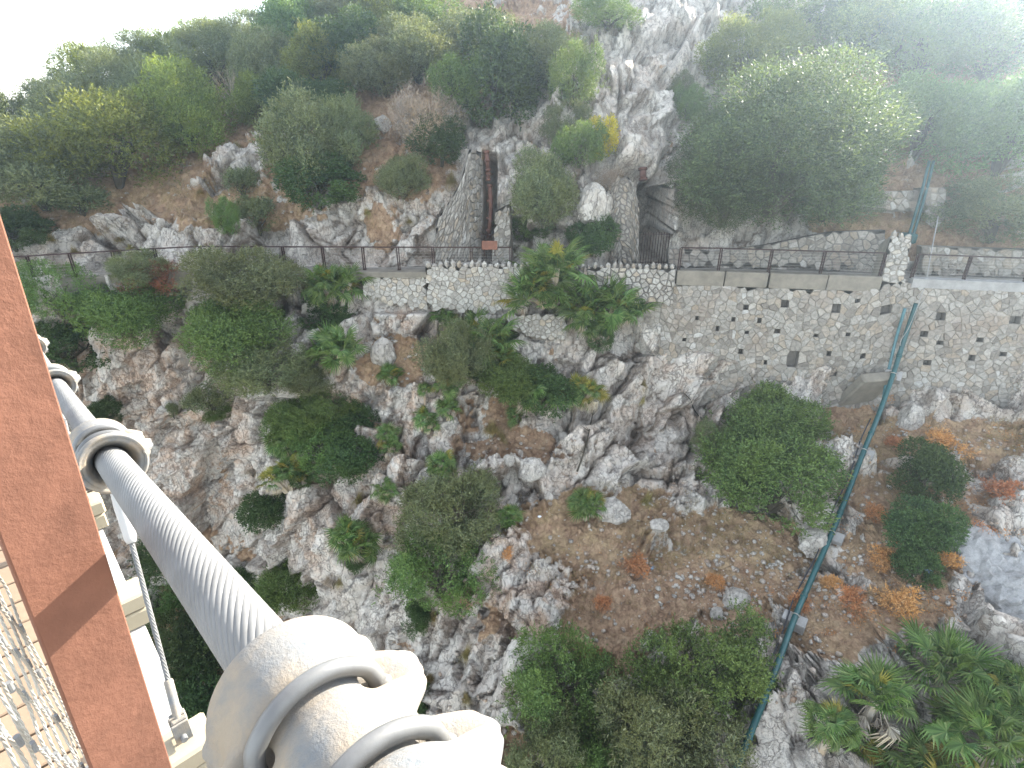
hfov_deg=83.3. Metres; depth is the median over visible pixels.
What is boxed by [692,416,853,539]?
green shrub
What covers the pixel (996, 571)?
boulder
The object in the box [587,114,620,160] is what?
flowering shrub
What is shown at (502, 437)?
grass tuft
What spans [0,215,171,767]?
bridge railing
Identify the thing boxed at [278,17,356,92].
olive shrub
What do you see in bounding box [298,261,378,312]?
fan palm
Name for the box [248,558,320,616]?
green shrub
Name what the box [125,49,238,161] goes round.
olive shrub
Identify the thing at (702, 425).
olive shrub
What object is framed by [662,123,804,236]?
bush
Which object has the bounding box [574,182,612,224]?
boulder
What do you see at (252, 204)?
shrub
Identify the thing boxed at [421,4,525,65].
olive shrub
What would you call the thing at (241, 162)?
boulder
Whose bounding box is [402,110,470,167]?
evergreen shrub
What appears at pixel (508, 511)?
fan palm
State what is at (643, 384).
grass tuft
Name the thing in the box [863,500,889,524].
dry shrub
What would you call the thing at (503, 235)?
gully wall
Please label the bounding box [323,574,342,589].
twiggy shrub
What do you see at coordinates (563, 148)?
green shrub
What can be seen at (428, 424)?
fan palm
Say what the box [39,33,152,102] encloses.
olive shrub
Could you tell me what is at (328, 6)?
olive shrub
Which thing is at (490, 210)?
rusted pipe
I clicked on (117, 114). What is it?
olive shrub
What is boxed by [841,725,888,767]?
fan palm
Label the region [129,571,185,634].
green shrub
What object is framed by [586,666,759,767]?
olive shrub
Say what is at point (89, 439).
cable clamp
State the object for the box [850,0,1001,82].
green shrub
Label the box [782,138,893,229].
bush
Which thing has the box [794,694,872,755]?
fan palm
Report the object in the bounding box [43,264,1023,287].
footpath
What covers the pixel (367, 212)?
grass tuft
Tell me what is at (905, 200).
terrace wall
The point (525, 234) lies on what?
green shrub
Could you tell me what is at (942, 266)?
back wall
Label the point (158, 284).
withered shrub
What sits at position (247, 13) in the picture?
olive shrub
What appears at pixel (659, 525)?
boulder
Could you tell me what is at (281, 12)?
green shrub
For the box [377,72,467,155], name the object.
twiggy shrub
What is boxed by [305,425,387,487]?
evergreen shrub
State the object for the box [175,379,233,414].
shrub
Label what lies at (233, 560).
boulder
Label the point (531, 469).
boulder
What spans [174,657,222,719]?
evergreen shrub
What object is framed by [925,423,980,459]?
dry shrub
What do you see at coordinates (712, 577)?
dry shrub
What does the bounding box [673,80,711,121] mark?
green shrub
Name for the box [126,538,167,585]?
evergreen shrub
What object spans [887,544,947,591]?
evergreen shrub
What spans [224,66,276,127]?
olive shrub
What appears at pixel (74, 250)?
grass tuft
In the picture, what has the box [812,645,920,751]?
fan palm
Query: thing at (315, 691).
cable clamp
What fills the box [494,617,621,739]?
green shrub
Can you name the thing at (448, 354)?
olive shrub
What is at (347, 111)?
olive shrub
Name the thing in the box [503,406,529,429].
fan palm
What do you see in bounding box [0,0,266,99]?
sky
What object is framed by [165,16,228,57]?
olive shrub
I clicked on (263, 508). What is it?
evergreen shrub
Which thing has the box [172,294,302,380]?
green shrub
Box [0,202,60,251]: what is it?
evergreen shrub
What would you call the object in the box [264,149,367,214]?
evergreen shrub
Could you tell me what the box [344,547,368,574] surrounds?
evergreen shrub
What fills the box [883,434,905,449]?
dry shrub
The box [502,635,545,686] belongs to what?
boulder
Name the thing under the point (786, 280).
concrete parapet
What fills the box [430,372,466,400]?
fan palm
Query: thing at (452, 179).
grass tuft
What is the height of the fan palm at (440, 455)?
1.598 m
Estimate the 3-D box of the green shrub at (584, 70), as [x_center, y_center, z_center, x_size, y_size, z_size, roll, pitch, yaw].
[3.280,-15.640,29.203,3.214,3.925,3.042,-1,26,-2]
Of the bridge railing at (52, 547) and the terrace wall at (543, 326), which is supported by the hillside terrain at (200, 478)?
the terrace wall at (543, 326)
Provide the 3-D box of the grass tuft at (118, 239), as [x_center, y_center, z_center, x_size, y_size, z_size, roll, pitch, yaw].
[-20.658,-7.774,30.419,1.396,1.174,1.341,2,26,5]
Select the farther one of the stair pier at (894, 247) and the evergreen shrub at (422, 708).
the stair pier at (894, 247)
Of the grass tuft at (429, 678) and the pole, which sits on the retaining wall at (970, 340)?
the pole
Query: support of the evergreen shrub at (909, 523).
on the hillside terrain at (200, 478)
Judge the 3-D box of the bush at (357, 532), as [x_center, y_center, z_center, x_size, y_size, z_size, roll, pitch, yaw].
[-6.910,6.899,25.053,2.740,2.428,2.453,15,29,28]
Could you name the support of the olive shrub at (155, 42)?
on the hillside terrain at (200, 478)
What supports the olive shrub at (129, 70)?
on the hillside terrain at (200, 478)
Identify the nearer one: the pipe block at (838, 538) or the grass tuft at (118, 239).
the pipe block at (838, 538)
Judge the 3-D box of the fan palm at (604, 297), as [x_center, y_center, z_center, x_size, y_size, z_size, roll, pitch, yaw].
[4.469,-3.878,28.088,5.662,3.519,4.330,-12,28,-23]
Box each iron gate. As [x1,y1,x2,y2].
[479,233,493,263]
[640,232,672,263]
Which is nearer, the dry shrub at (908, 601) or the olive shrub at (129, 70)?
the dry shrub at (908, 601)
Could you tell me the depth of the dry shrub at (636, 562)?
24.18 m
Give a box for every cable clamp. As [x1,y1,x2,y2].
[37,334,49,353]
[47,363,80,392]
[69,418,152,493]
[202,615,506,767]
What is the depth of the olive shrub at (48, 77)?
35.59 m
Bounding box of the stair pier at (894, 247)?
[872,230,911,284]
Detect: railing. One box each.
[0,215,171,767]
[13,246,511,277]
[677,247,887,275]
[909,254,1023,281]
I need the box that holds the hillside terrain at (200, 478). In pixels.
[0,0,1023,767]
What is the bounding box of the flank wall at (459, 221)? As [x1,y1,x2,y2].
[435,149,482,264]
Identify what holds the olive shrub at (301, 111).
on the hillside terrain at (200, 478)
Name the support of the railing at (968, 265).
on the concrete kerb
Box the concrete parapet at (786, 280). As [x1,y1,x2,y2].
[675,269,882,290]
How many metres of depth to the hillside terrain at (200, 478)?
28.23 m
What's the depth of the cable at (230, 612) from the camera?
0.89 m
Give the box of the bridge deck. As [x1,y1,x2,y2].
[0,432,206,767]
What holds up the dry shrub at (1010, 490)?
on the hillside terrain at (200, 478)
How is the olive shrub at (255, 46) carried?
on the hillside terrain at (200, 478)
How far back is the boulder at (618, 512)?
25.50 m
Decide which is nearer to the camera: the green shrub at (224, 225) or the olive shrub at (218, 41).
the green shrub at (224, 225)
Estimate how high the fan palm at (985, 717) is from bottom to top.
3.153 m
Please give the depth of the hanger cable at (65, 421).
2.98 m
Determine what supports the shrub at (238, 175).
on the hillside terrain at (200, 478)
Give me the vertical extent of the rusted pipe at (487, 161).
1.030 m
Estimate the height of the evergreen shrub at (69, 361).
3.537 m
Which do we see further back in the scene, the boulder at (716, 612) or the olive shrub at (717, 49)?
the olive shrub at (717, 49)
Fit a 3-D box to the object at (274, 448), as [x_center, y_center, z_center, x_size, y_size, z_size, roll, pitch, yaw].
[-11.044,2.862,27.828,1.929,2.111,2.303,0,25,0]
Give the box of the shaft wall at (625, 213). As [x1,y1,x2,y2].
[607,174,638,266]
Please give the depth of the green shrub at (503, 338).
28.50 m
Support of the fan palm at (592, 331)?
on the hillside terrain at (200, 478)
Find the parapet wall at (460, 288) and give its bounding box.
[425,259,530,313]
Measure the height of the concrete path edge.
0.260 m
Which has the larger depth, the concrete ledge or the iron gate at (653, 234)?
the iron gate at (653, 234)
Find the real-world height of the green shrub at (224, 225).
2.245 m
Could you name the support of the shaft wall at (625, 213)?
on the footpath
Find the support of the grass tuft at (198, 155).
on the hillside terrain at (200, 478)
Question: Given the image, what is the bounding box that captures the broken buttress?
[839,371,896,405]
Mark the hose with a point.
(815, 555)
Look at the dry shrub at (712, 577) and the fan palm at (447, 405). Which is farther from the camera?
the fan palm at (447, 405)
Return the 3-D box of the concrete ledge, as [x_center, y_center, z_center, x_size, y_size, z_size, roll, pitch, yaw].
[-18.821,-4.832,27.412,8.329,0.720,0.603,-7,26,-15]
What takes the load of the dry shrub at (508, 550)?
on the hillside terrain at (200, 478)
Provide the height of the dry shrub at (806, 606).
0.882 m
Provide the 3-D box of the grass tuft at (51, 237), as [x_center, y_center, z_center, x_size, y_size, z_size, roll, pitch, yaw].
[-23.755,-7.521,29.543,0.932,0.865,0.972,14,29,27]
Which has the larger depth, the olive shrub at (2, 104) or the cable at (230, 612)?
the olive shrub at (2, 104)
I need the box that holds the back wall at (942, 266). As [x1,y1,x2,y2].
[916,245,1023,276]
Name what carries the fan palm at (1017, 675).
on the hillside terrain at (200, 478)
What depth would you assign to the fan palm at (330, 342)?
26.23 m
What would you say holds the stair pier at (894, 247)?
on the footpath
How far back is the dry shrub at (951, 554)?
21.56 m
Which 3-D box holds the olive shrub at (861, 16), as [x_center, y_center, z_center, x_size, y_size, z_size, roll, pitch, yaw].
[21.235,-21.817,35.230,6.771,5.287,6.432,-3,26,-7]
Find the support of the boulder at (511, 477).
on the hillside terrain at (200, 478)
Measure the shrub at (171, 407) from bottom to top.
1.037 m
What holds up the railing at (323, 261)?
on the concrete ledge
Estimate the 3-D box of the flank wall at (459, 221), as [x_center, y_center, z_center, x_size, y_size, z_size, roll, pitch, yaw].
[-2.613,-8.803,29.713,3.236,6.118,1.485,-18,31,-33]
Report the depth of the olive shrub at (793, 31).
32.60 m
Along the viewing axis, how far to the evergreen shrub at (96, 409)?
29.55 m
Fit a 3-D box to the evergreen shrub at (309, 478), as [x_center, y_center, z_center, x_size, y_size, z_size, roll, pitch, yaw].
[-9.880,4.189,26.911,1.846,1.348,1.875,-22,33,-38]
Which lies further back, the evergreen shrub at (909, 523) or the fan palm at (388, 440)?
the fan palm at (388, 440)
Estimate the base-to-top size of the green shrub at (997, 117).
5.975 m
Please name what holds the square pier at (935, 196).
on the hillside terrain at (200, 478)
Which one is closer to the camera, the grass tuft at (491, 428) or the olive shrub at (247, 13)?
the grass tuft at (491, 428)
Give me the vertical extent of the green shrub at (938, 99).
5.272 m
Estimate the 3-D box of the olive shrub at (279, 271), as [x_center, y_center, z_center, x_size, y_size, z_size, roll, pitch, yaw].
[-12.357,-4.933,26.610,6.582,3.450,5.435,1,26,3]
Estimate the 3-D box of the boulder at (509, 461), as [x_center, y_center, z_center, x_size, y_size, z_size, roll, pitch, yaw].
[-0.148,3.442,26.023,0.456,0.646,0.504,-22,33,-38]
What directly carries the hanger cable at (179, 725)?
attached to the cable clamp at (89, 439)
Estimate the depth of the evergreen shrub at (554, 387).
26.96 m
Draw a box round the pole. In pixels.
[926,216,938,276]
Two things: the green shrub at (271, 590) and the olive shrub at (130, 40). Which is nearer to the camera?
the green shrub at (271, 590)
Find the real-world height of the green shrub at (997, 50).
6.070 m
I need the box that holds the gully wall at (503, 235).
[492,203,513,264]
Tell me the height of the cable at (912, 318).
3.328 m
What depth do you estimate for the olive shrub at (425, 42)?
31.86 m
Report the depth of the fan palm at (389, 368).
27.69 m
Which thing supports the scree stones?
on the hillside terrain at (200, 478)
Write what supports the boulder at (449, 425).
on the hillside terrain at (200, 478)
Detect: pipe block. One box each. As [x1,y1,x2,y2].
[781,609,807,634]
[828,529,844,545]
[852,447,874,460]
[885,369,902,383]
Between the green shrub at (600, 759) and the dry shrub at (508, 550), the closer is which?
the green shrub at (600, 759)
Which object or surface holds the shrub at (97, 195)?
on the hillside terrain at (200, 478)
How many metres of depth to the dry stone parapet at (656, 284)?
27.84 m
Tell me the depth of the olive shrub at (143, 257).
26.35 m
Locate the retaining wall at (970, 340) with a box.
[635,281,1023,410]
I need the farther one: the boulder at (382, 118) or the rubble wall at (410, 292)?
the boulder at (382, 118)
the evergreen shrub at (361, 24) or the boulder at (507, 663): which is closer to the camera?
the boulder at (507, 663)
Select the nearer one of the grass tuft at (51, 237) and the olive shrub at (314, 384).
the olive shrub at (314, 384)
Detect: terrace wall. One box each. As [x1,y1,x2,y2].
[505,314,567,340]
[835,190,918,215]
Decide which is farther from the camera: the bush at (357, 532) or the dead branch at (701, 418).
the dead branch at (701, 418)
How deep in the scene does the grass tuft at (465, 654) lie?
23.57 m
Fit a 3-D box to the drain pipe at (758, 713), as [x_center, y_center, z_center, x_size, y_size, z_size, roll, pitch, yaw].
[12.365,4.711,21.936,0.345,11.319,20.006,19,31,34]
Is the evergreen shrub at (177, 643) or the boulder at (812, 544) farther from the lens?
the evergreen shrub at (177, 643)
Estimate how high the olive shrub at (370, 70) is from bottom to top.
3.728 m
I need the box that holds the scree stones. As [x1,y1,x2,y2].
[5,186,1023,761]
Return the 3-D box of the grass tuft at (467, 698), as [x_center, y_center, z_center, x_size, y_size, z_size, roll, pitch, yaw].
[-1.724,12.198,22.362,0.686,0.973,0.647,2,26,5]
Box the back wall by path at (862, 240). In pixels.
[666,229,885,271]
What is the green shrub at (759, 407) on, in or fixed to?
on the hillside terrain at (200, 478)
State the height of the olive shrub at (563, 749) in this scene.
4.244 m
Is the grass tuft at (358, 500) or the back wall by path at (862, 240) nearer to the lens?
the grass tuft at (358, 500)
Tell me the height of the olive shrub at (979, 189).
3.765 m
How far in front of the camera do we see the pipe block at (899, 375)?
27.05 m
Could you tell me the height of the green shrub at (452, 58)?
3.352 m
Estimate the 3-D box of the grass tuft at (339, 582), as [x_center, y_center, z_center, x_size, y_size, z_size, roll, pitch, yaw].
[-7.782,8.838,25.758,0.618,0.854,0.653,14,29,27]
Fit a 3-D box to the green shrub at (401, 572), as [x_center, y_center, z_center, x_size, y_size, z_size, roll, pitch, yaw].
[-2.919,7.622,23.406,4.631,3.490,4.892,14,29,27]
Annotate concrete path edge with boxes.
[356,269,426,277]
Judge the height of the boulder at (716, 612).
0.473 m
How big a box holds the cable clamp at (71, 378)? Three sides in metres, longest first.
0.305 x 0.224 x 0.171 m
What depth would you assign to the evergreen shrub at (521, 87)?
30.05 m
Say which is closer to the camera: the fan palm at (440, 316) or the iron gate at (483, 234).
the fan palm at (440, 316)
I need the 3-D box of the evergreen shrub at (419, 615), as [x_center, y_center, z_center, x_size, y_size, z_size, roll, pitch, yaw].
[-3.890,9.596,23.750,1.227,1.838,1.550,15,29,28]
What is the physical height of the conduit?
4.102 m
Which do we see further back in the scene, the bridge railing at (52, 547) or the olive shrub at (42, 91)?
the olive shrub at (42, 91)
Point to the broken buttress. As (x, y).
(866, 387)
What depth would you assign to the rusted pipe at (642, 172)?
29.59 m
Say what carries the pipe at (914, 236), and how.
on the hillside terrain at (200, 478)
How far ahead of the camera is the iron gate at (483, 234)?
30.68 m
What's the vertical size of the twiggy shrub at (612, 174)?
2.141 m
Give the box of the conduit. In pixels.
[882,308,906,396]
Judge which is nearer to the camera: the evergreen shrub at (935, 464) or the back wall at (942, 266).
the evergreen shrub at (935, 464)
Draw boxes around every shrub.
[0,77,193,188]
[0,84,35,155]
[0,100,111,212]
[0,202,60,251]
[1,67,119,147]
[16,256,107,323]
[24,178,113,216]
[30,65,98,110]
[34,315,110,375]
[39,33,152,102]
[63,278,186,353]
[76,40,179,122]
[86,395,127,420]
[88,24,168,72]
[102,246,175,288]
[116,258,180,295]
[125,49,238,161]
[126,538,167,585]
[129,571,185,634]
[131,21,207,78]
[146,609,223,693]
[155,7,260,89]
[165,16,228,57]
[165,402,179,419]
[167,333,193,351]
[170,242,313,316]
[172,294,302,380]
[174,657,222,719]
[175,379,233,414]
[201,331,322,400]
[201,404,231,423]
[204,193,240,235]
[205,66,237,109]
[208,2,277,54]
[217,162,261,197]
[220,14,302,105]
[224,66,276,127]
[229,194,280,235]
[232,565,258,593]
[233,490,286,536]
[238,0,325,62]
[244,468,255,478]
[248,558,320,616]
[249,62,334,125]
[249,75,359,194]
[258,398,329,452]
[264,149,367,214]
[275,0,381,29]
[275,360,335,396]
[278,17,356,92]
[279,418,350,477]
[283,460,317,489]
[294,0,380,87]
[296,386,360,426]
[297,294,358,330]
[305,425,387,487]
[308,75,356,107]
[313,86,381,170]
[321,396,380,442]
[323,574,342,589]
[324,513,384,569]
[334,31,420,97]
[337,0,435,40]
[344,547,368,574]
[370,151,435,203]
[370,521,501,619]
[375,8,459,84]
[377,0,475,33]
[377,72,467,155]
[381,458,503,563]
[400,598,431,641]
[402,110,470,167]
[409,315,497,390]
[417,677,430,714]
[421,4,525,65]
[425,49,491,111]
[440,0,551,130]
[461,353,539,406]
[470,330,515,356]
[492,211,556,241]
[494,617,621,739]
[501,16,591,86]
[502,546,513,561]
[502,688,611,767]
[508,141,580,230]
[516,362,578,422]
[536,92,593,144]
[546,117,615,168]
[547,30,610,105]
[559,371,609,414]
[562,214,621,257]
[568,0,649,32]
[570,720,646,767]
[586,324,615,352]
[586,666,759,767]
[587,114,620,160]
[592,593,612,612]
[593,163,627,193]
[605,595,787,738]
[616,296,646,317]
[617,549,651,579]
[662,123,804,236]
[666,67,696,101]
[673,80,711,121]
[686,416,734,465]
[690,10,795,87]
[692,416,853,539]
[703,379,841,459]
[704,571,725,590]
[736,0,884,42]
[739,4,818,64]
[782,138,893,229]
[787,587,813,615]
[803,0,920,66]
[818,574,843,589]
[834,581,869,619]
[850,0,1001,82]
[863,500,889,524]
[864,63,985,163]
[867,540,896,573]
[869,579,924,625]
[878,492,972,554]
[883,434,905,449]
[886,435,973,505]
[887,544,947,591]
[914,57,1023,184]
[914,168,1023,249]
[925,0,1023,83]
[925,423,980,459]
[935,550,969,569]
[968,518,999,536]
[977,474,1023,504]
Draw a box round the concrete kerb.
[908,276,1023,291]
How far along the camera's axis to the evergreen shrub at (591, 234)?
28.71 m
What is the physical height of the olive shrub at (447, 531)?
3.957 m
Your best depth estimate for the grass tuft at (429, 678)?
23.72 m
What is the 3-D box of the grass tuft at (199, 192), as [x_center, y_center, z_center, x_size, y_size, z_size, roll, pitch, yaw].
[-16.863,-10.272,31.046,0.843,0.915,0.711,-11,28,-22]
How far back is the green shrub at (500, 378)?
26.43 m
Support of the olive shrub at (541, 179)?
on the hillside terrain at (200, 478)
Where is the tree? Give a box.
[663,36,930,232]
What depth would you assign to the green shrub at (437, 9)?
35.19 m
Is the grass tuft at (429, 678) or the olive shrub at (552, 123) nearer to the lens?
the grass tuft at (429, 678)
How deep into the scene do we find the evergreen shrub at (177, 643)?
32.95 m
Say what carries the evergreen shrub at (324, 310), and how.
on the hillside terrain at (200, 478)
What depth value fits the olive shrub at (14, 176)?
28.51 m
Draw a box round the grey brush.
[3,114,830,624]
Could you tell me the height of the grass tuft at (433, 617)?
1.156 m
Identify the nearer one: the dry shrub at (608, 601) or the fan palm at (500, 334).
the dry shrub at (608, 601)
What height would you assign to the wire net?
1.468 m
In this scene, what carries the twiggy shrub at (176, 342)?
on the hillside terrain at (200, 478)
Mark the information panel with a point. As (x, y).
(489, 245)
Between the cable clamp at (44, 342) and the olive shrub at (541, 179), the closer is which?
the cable clamp at (44, 342)
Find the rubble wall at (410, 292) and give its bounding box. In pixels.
[362,277,427,310]
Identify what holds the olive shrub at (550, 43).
on the hillside terrain at (200, 478)
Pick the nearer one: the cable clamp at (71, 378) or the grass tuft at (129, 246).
the cable clamp at (71, 378)
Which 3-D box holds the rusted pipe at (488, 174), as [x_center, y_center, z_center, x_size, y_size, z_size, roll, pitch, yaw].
[-1.224,-10.712,29.766,0.289,0.452,0.331,0,25,0]
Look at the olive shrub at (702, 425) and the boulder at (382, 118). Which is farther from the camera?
the boulder at (382, 118)
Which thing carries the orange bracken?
on the hillside terrain at (200, 478)
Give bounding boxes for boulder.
[226,553,247,570]
[229,157,250,170]
[370,336,396,365]
[374,115,391,133]
[437,416,458,436]
[502,471,517,488]
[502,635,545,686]
[503,454,514,466]
[518,457,546,481]
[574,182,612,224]
[596,496,630,524]
[650,518,668,532]
[709,606,723,619]
[722,586,750,609]
[798,526,830,557]
[895,404,924,430]
[940,521,1023,619]
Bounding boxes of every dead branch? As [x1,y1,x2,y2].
[576,408,598,471]
[683,387,702,419]
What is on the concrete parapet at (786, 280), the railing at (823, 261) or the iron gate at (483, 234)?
the railing at (823, 261)
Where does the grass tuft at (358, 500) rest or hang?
on the hillside terrain at (200, 478)
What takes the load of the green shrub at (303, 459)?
on the hillside terrain at (200, 478)
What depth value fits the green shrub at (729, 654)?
19.36 m
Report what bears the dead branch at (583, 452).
on the hillside terrain at (200, 478)
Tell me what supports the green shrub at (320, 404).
on the hillside terrain at (200, 478)
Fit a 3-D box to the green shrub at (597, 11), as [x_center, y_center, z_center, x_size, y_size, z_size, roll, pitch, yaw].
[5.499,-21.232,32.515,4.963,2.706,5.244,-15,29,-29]
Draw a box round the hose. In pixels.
[752,418,870,708]
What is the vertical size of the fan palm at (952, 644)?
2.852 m
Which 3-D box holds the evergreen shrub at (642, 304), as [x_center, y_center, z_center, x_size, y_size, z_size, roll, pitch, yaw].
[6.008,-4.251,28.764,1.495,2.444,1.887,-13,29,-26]
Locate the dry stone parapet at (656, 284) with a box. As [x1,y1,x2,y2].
[578,261,675,305]
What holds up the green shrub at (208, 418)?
on the hillside terrain at (200, 478)
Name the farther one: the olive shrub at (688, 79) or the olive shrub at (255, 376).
the olive shrub at (688, 79)
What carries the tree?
on the hillside terrain at (200, 478)
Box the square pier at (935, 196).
[913,188,945,227]
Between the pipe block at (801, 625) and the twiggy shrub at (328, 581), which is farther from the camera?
the twiggy shrub at (328, 581)
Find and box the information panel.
[482,241,496,255]
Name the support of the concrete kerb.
on the retaining wall at (970, 340)
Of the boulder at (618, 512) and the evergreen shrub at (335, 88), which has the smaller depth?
the boulder at (618, 512)
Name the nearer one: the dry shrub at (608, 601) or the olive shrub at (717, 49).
the dry shrub at (608, 601)
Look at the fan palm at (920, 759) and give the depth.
17.00 m
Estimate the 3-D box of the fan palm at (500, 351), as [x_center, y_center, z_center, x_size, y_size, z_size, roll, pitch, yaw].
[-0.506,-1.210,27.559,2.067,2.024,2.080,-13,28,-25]
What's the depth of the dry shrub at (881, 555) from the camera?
22.35 m
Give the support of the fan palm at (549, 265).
on the hillside terrain at (200, 478)
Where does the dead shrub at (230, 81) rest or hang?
on the hillside terrain at (200, 478)
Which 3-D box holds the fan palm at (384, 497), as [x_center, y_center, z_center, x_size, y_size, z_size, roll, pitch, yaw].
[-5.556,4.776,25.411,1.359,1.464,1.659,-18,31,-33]
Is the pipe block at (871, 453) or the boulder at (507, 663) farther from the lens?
the pipe block at (871, 453)
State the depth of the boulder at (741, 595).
22.73 m
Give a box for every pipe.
[483,150,490,171]
[486,172,490,180]
[486,184,492,238]
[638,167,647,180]
[732,303,918,767]
[902,160,934,243]
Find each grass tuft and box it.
[40,232,58,242]
[69,244,79,254]
[110,235,129,243]
[123,244,134,249]
[190,143,205,158]
[194,188,206,198]
[333,577,342,589]
[350,488,363,507]
[362,209,373,220]
[425,672,434,683]
[427,607,437,628]
[441,170,457,194]
[458,643,470,667]
[461,689,473,709]
[482,419,503,438]
[496,426,509,447]
[639,487,654,513]
[640,378,648,395]
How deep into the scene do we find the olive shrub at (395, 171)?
29.09 m
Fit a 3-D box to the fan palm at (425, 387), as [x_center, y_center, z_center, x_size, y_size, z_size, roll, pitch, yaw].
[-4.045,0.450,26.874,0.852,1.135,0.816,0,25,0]
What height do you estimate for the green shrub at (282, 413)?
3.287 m
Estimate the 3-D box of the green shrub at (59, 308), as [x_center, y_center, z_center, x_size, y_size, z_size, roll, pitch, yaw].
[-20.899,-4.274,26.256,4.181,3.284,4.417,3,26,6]
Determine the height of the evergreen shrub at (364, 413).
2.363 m
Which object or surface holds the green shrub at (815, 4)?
on the hillside terrain at (200, 478)
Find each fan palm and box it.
[255,451,307,496]
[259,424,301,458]
[292,321,370,376]
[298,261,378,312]
[369,476,400,504]
[373,422,403,463]
[375,362,404,386]
[409,404,440,438]
[417,382,432,404]
[425,447,457,481]
[428,308,462,330]
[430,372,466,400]
[433,396,462,423]
[442,305,529,366]
[488,339,520,369]
[489,503,524,530]
[492,236,602,328]
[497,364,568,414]
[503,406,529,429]
[549,270,663,335]
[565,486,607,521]
[576,317,620,348]
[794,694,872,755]
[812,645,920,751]
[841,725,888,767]
[860,722,964,767]
[874,617,1023,725]
[904,676,1023,767]
[982,655,1023,714]
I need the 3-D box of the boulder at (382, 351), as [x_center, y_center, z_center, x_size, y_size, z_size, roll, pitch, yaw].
[-6.324,-1.373,28.304,1.226,2.146,1.010,-10,27,-21]
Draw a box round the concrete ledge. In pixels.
[59,269,210,294]
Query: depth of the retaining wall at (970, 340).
27.78 m
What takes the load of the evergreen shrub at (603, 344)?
on the hillside terrain at (200, 478)
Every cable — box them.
[43,352,282,670]
[62,414,89,499]
[110,494,193,745]
[900,288,923,355]
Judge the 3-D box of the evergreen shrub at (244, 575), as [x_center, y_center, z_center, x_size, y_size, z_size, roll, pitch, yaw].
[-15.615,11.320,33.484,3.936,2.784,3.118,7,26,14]
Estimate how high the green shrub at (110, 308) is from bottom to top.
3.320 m
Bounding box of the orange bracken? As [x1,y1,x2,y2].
[372,143,1023,655]
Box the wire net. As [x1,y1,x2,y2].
[0,576,88,767]
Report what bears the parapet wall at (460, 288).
on the hillside terrain at (200, 478)
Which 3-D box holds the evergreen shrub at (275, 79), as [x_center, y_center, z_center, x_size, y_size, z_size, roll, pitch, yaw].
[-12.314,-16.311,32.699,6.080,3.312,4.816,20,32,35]
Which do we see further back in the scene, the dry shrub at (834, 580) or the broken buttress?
the broken buttress
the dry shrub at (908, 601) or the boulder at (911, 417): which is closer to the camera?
the dry shrub at (908, 601)
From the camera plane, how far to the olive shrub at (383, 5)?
35.55 m
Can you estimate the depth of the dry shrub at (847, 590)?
21.15 m
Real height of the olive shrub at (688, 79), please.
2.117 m
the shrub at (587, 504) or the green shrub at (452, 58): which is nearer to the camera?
the shrub at (587, 504)
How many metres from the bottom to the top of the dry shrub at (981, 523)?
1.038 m
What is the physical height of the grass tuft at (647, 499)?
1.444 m

